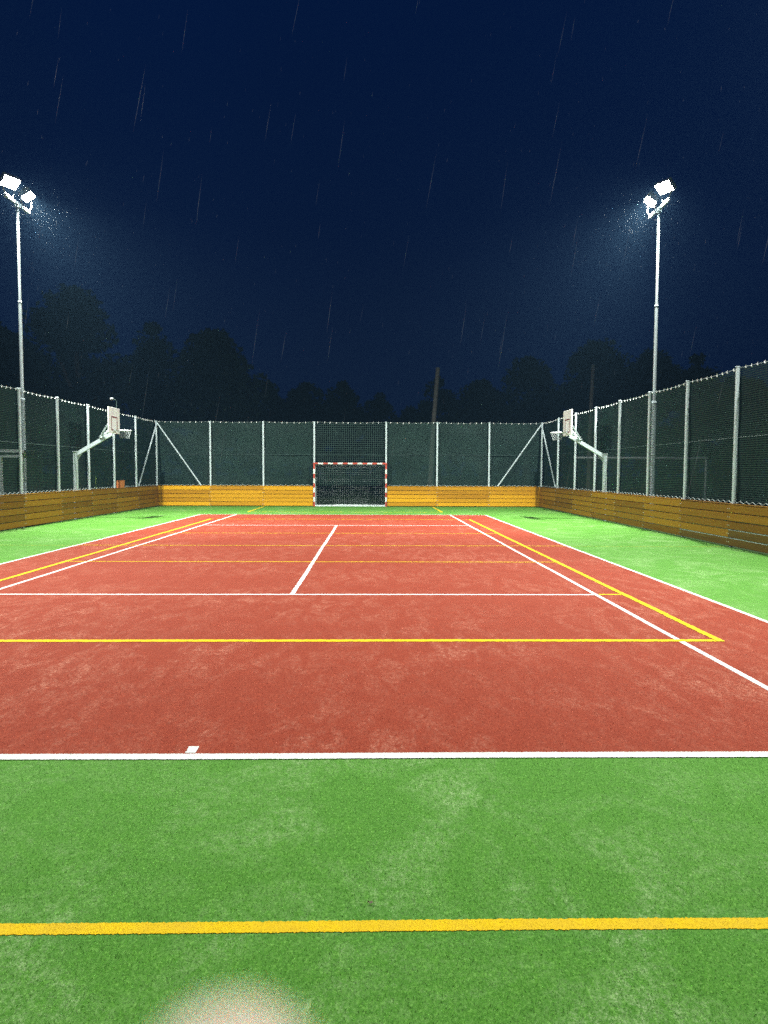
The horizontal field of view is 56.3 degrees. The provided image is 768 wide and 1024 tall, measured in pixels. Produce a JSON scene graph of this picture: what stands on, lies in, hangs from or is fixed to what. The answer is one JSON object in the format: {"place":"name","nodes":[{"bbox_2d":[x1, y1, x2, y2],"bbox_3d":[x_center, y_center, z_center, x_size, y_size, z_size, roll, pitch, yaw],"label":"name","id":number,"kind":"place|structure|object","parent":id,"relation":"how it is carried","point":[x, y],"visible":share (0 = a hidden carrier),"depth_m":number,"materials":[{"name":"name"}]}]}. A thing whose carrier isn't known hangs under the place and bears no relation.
{"place":"outdoors","nodes":[
{"label":"outdoors","id":0,"kind":"place"},
{"bbox_2d":[178,999,293,1023],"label":"hand","id":1,"kind":"object","parent":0,"point":[235,1011],"visible":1,"depth_m":0.03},
{"bbox_2d":[0,505,767,1023],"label":"green turf","id":2,"kind":"structure","parent":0,"point":[314,839],"depth_m":2.97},
{"bbox_2d":[0,485,158,529],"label":"board wall","id":3,"kind":"structure","parent":2,"relation":"on","point":[115,506],"depth_m":23.90,"materials":[{"name":"brown wood"}]},
{"bbox_2d":[0,385,156,527],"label":"netting fence","id":4,"kind":"object","parent":3,"relation":"on","point":[150,472],"visible":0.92,"depth_m":23.91,"materials":[{"name":"metal"}]},
{"bbox_2d":[116,480,124,487],"bbox_3d":[-10.689,-1.132,29.096,0.166,0.294,0.522,0,3,-1],"label":"crate","id":5,"kind":"object","parent":3,"relation":"on","point":[120,483],"visible":1,"depth_m":28.99,"materials":[{"name":"orange plastic"}]},
{"bbox_2d":[1,514,200,563],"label":"white line","id":6,"kind":"object","parent":2,"relation":"on","point":[92,541],"visible":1,"depth_m":16.90,"materials":[{"name":"paint"}]},
{"bbox_2d":[158,485,312,505],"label":"board wall","id":7,"kind":"structure","parent":2,"relation":"on","point":[231,495],"depth_m":34.09,"materials":[{"name":"yellow wood"}]},
{"bbox_2d":[155,421,542,506],"bbox_3d":[-1.617,-2.291,34.224,18.459,4.059,0.209,0,3,-1],"label":"netting fence","id":8,"kind":"object","parent":7,"relation":"attached to","point":[415,455],"visible":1,"depth_m":34.26,"materials":[{"name":"metal"}]},
{"bbox_2d":[313,463,386,506],"bbox_3d":[-1.623,-1.331,34.672,3.505,2.083,1.108,0,3,-1],"label":"handball goal","id":9,"kind":"object","parent":2,"relation":"on","point":[314,486],"visible":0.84,"depth_m":34.52,"materials":[{"name":"red paint"}]},
{"bbox_2d":[0,917,767,934],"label":"yellow line","id":10,"kind":"object","parent":2,"relation":"on","point":[358,925],"visible":1,"depth_m":2.62,"materials":[{"name":"yellow paint"}]},
{"bbox_2d":[0,514,767,753],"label":"red court","id":11,"kind":"object","parent":2,"relation":"in","point":[236,697],"visible":1,"depth_m":6.68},
{"bbox_2d":[0,519,209,580],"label":"yellow line","id":12,"kind":"object","parent":11,"relation":"on","point":[92,553],"visible":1,"depth_m":13.98,"materials":[{"name":"yellow paint"}]},
{"bbox_2d":[0,514,236,588],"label":"white line","id":13,"kind":"object","parent":11,"relation":"on","point":[101,556],"visible":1,"depth_m":13.37,"materials":[{"name":"white paint"}]},
{"bbox_2d":[74,561,309,561],"bbox_3d":[-1.300,0.912,13.154,8.920,0.001,0.078,0,3,-1],"label":"yellow line","id":14,"kind":"object","parent":11,"relation":"on","point":[187,561],"visible":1,"depth_m":13.12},
{"bbox_2d":[185,746,198,752],"bbox_3d":[-1.140,1.409,4.260,0.067,0.005,0.101,0,3,-1],"label":"white line","id":15,"kind":"object","parent":11,"relation":"on","point":[192,749],"visible":1,"depth_m":4.26,"materials":[{"name":"white paint"}]},
{"bbox_2d":[0,594,593,594],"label":"white line","id":16,"kind":"object","parent":11,"relation":"on","point":[301,594],"visible":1,"depth_m":9.65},
{"bbox_2d":[248,545,364,545],"bbox_3d":[-1.352,0.750,16.042,10.910,0.001,0.070,0,3,-1],"label":"yellow line","id":17,"kind":"object","parent":11,"relation":"on","point":[304,545],"visible":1,"depth_m":16.03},
{"bbox_2d":[292,514,325,514],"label":"white line","id":18,"kind":"object","parent":11,"relation":"on","point":[309,514],"visible":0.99,"depth_m":27.70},
{"bbox_2d":[290,525,337,593],"bbox_3d":[-1.350,0.761,15.896,0.093,0.001,12.430,0,3,-1],"label":"white line","id":19,"kind":"object","parent":11,"relation":"on","point":[300,581],"visible":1,"depth_m":12.50,"materials":[{"name":"white paint"}]},
{"bbox_2d":[0,639,714,641],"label":"yellow line","id":20,"kind":"object","parent":11,"relation":"on","point":[326,640],"visible":1,"depth_m":7.03,"materials":[{"name":"yellow paint"}]},
{"bbox_2d":[0,751,767,759],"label":"white line","id":21,"kind":"object","parent":11,"relation":"on","point":[383,755],"visible":1,"depth_m":4.18,"materials":[{"name":"white paint"}]},
{"bbox_2d":[364,525,422,525],"bbox_3d":[-1.461,0.412,22.135,8.170,0.001,0.086,0,3,-1],"label":"white line","id":22,"kind":"object","parent":11,"relation":"on","point":[395,525],"visible":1,"depth_m":22.17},
{"bbox_2d":[423,519,459,519],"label":"yellow line","id":23,"kind":"object","parent":11,"relation":"on","point":[441,519],"visible":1,"depth_m":25.04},
{"bbox_2d":[435,533,494,533],"bbox_3d":[-1.410,0.570,19.283,8.920,0.001,0.068,0,3,-1],"label":"yellow line","id":24,"kind":"object","parent":11,"relation":"on","point":[464,533],"visible":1,"depth_m":19.35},
{"bbox_2d":[468,519,723,640],"bbox_3d":[3.150,0.764,16.066,0.108,0.005,18.081,0,3,-1],"label":"yellow line","id":25,"kind":"object","parent":11,"relation":"on","point":[666,614],"visible":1,"depth_m":9.57,"materials":[{"name":"yellow paint"}]},
{"bbox_2d":[450,515,767,689],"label":"white line","id":26,"kind":"object","parent":11,"relation":"on","point":[702,652],"visible":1,"depth_m":7.67,"materials":[{"name":"white paint"}]},
{"bbox_2d":[486,515,767,622],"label":"white line","id":27,"kind":"object","parent":11,"relation":"on","point":[653,578],"visible":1,"depth_m":10.83,"materials":[{"name":"white paint"}]},
{"bbox_2d":[387,486,542,506],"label":"board wall","id":28,"kind":"structure","parent":2,"relation":"on","point":[509,496],"depth_m":34.29,"materials":[{"name":"yellow wood"}]},
{"bbox_2d":[539,487,767,552],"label":"board wall","id":29,"kind":"structure","parent":2,"relation":"on","point":[722,515],"depth_m":18.95,"materials":[{"name":"wood"}]},
{"bbox_2d":[541,361,767,546],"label":"netting fence","id":30,"kind":"object","parent":29,"relation":"on","point":[732,398],"visible":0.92,"depth_m":19.12,"materials":[{"name":"metal"}]},
{"bbox_2d":[652,546,722,546],"bbox_3d":[5.919,0.776,16.170,3.515,0.001,0.064,0,3,-1],"label":"yellow line","id":31,"kind":"object","parent":2,"relation":"on","point":[688,546],"visible":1,"depth_m":16.19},
{"bbox_2d":[0,0,767,476],"label":"sky","id":32,"kind":"structure","parent":0,"point":[375,196],"materials":[{"name":"blue"}]},
{"bbox_2d":[2,474,767,554],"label":"ground","id":33,"kind":"structure","parent":0,"point":[363,494],"depth_m":66.40,"materials":[{"name":"green plant"}]},
{"bbox_2d":[0,171,35,507],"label":"floodlight mast","id":34,"kind":"object","parent":33,"relation":"on","point":[12,182],"visible":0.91,"depth_m":22.36,"materials":[{"name":"metal"}]},
{"bbox_2d":[0,449,43,523],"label":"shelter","id":35,"kind":"object","parent":33,"relation":"on","point":[14,472],"visible":0.2,"depth_m":22.85,"materials":[{"name":"grey metal"}]},
{"bbox_2d":[0,321,61,453],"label":"tree","id":36,"kind":"object","parent":33,"relation":"on","point":[9,343],"visible":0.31,"depth_m":55.53,"materials":[{"name":"green plant"}]},
{"bbox_2d":[0,488,128,530],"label":"tall grass","id":37,"kind":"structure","parent":33,"relation":"on","point":[44,511],"depth_m":22.59,"materials":[{"name":"green plant"}]},
{"bbox_2d":[0,283,139,491],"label":"tree","id":38,"kind":"object","parent":33,"relation":"on","point":[67,325],"visible":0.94,"depth_m":52.96,"materials":[{"name":"green plant"}]},
{"bbox_2d":[73,406,131,518],"bbox_3d":[-9.717,-1.670,24.776,2.015,3.850,1.060,0,3,-1],"label":"basketball hoop","id":39,"kind":"object","parent":33,"relation":"on","point":[113,424],"visible":1,"depth_m":24.69,"materials":[{"name":"metal"}]},
{"bbox_2d":[117,320,175,490],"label":"tree","id":40,"kind":"object","parent":33,"relation":"on","point":[149,358],"visible":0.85,"depth_m":59.90,"materials":[{"name":"green plant"}]},
{"bbox_2d":[161,327,272,485],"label":"tree","id":41,"kind":"object","parent":33,"relation":"on","point":[212,368],"visible":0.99,"depth_m":53.63,"materials":[{"name":"green plant"}]},
{"bbox_2d":[236,379,293,485],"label":"tree","id":42,"kind":"object","parent":33,"relation":"on","point":[273,410],"visible":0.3,"depth_m":71.01,"materials":[{"name":"green plant"}]},
{"bbox_2d":[274,381,334,486],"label":"tree","id":43,"kind":"object","parent":33,"relation":"on","point":[301,404],"visible":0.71,"depth_m":73.45,"materials":[{"name":"green plant"}]},
{"bbox_2d":[319,380,367,488],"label":"tree","id":44,"kind":"object","parent":33,"relation":"on","point":[342,409],"visible":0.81,"depth_m":70.64,"materials":[{"name":"green plant"}]},
{"bbox_2d":[357,392,402,487],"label":"tree","id":45,"kind":"object","parent":33,"relation":"on","point":[379,408],"visible":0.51,"depth_m":77.04,"materials":[{"name":"green plant"}]},
{"bbox_2d":[30,423,767,485],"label":"woods","id":46,"kind":"object","parent":33,"relation":"on","point":[502,465],"visible":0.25,"depth_m":98.13,"materials":[{"name":"green plant"}]},
{"bbox_2d":[400,405,426,426],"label":"tree","id":47,"kind":"object","parent":33,"relation":"on","point":[409,414],"visible":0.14,"depth_m":79.09,"materials":[{"name":"green plant"}]},
{"bbox_2d":[426,367,439,498],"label":"wooden pole","id":48,"kind":"object","parent":33,"relation":"on","point":[435,400],"visible":0.52,"depth_m":44.65,"materials":[{"name":"wood"}]},
{"bbox_2d":[411,375,460,435],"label":"tree","id":49,"kind":"object","parent":33,"relation":"on","point":[445,425],"visible":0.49,"depth_m":69.01,"materials":[{"name":"green plant"}]},
{"bbox_2d":[448,378,507,486],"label":"tree","id":50,"kind":"object","parent":33,"relation":"on","point":[472,409],"visible":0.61,"depth_m":64.44,"materials":[{"name":"green plant"}]},
{"bbox_2d":[485,355,567,486],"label":"tree","id":51,"kind":"object","parent":33,"relation":"on","point":[548,407],"visible":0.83,"depth_m":62.33,"materials":[{"name":"green plant"}]},
{"bbox_2d":[550,409,606,520],"bbox_3d":[6.814,-1.626,25.124,2.015,3.850,1.060,0,3,-1],"label":"basketball hoop","id":52,"kind":"object","parent":33,"relation":"on","point":[567,422],"visible":1,"depth_m":25.06,"materials":[{"name":"metal"}]},
{"bbox_2d":[586,364,594,501],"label":"wooden pole","id":53,"kind":"object","parent":33,"relation":"on","point":[591,401],"visible":0.6,"depth_m":41.88,"materials":[{"name":"wood"}]},
{"bbox_2d":[556,337,647,492],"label":"tree","id":54,"kind":"object","parent":33,"relation":"on","point":[609,389],"visible":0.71,"depth_m":59.95,"materials":[{"name":"green plant"}]},
{"bbox_2d":[564,457,707,502],"bbox_3d":[13.458,-1.676,38.694,7.060,2.550,2.080,0,3,-1],"label":"football goal","id":55,"kind":"object","parent":33,"relation":"on","point":[656,458],"visible":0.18,"depth_m":37.64,"materials":[{"name":"white metal"}]},
{"bbox_2d":[615,347,693,491],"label":"tree","id":56,"kind":"object","parent":33,"relation":"on","point":[668,375],"visible":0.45,"depth_m":64.60,"materials":[{"name":"green plant"}]},
{"bbox_2d":[643,177,675,523],"bbox_3d":[8.540,-4.852,22.671,0.590,10.638,1.871,0,3,-1],"label":"floodlight mast","id":57,"kind":"object","parent":33,"relation":"on","point":[662,187],"visible":0.94,"depth_m":22.59,"materials":[{"name":"metal"}]},
{"bbox_2d":[666,352,732,491],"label":"tree","id":58,"kind":"object","parent":33,"relation":"on","point":[694,373],"visible":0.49,"depth_m":63.13,"materials":[{"name":"green plant"}]},
{"bbox_2d":[709,375,767,490],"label":"tree","id":59,"kind":"object","parent":33,"relation":"on","point":[726,444],"visible":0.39,"depth_m":68.74,"materials":[{"name":"green plant"}]}
]}

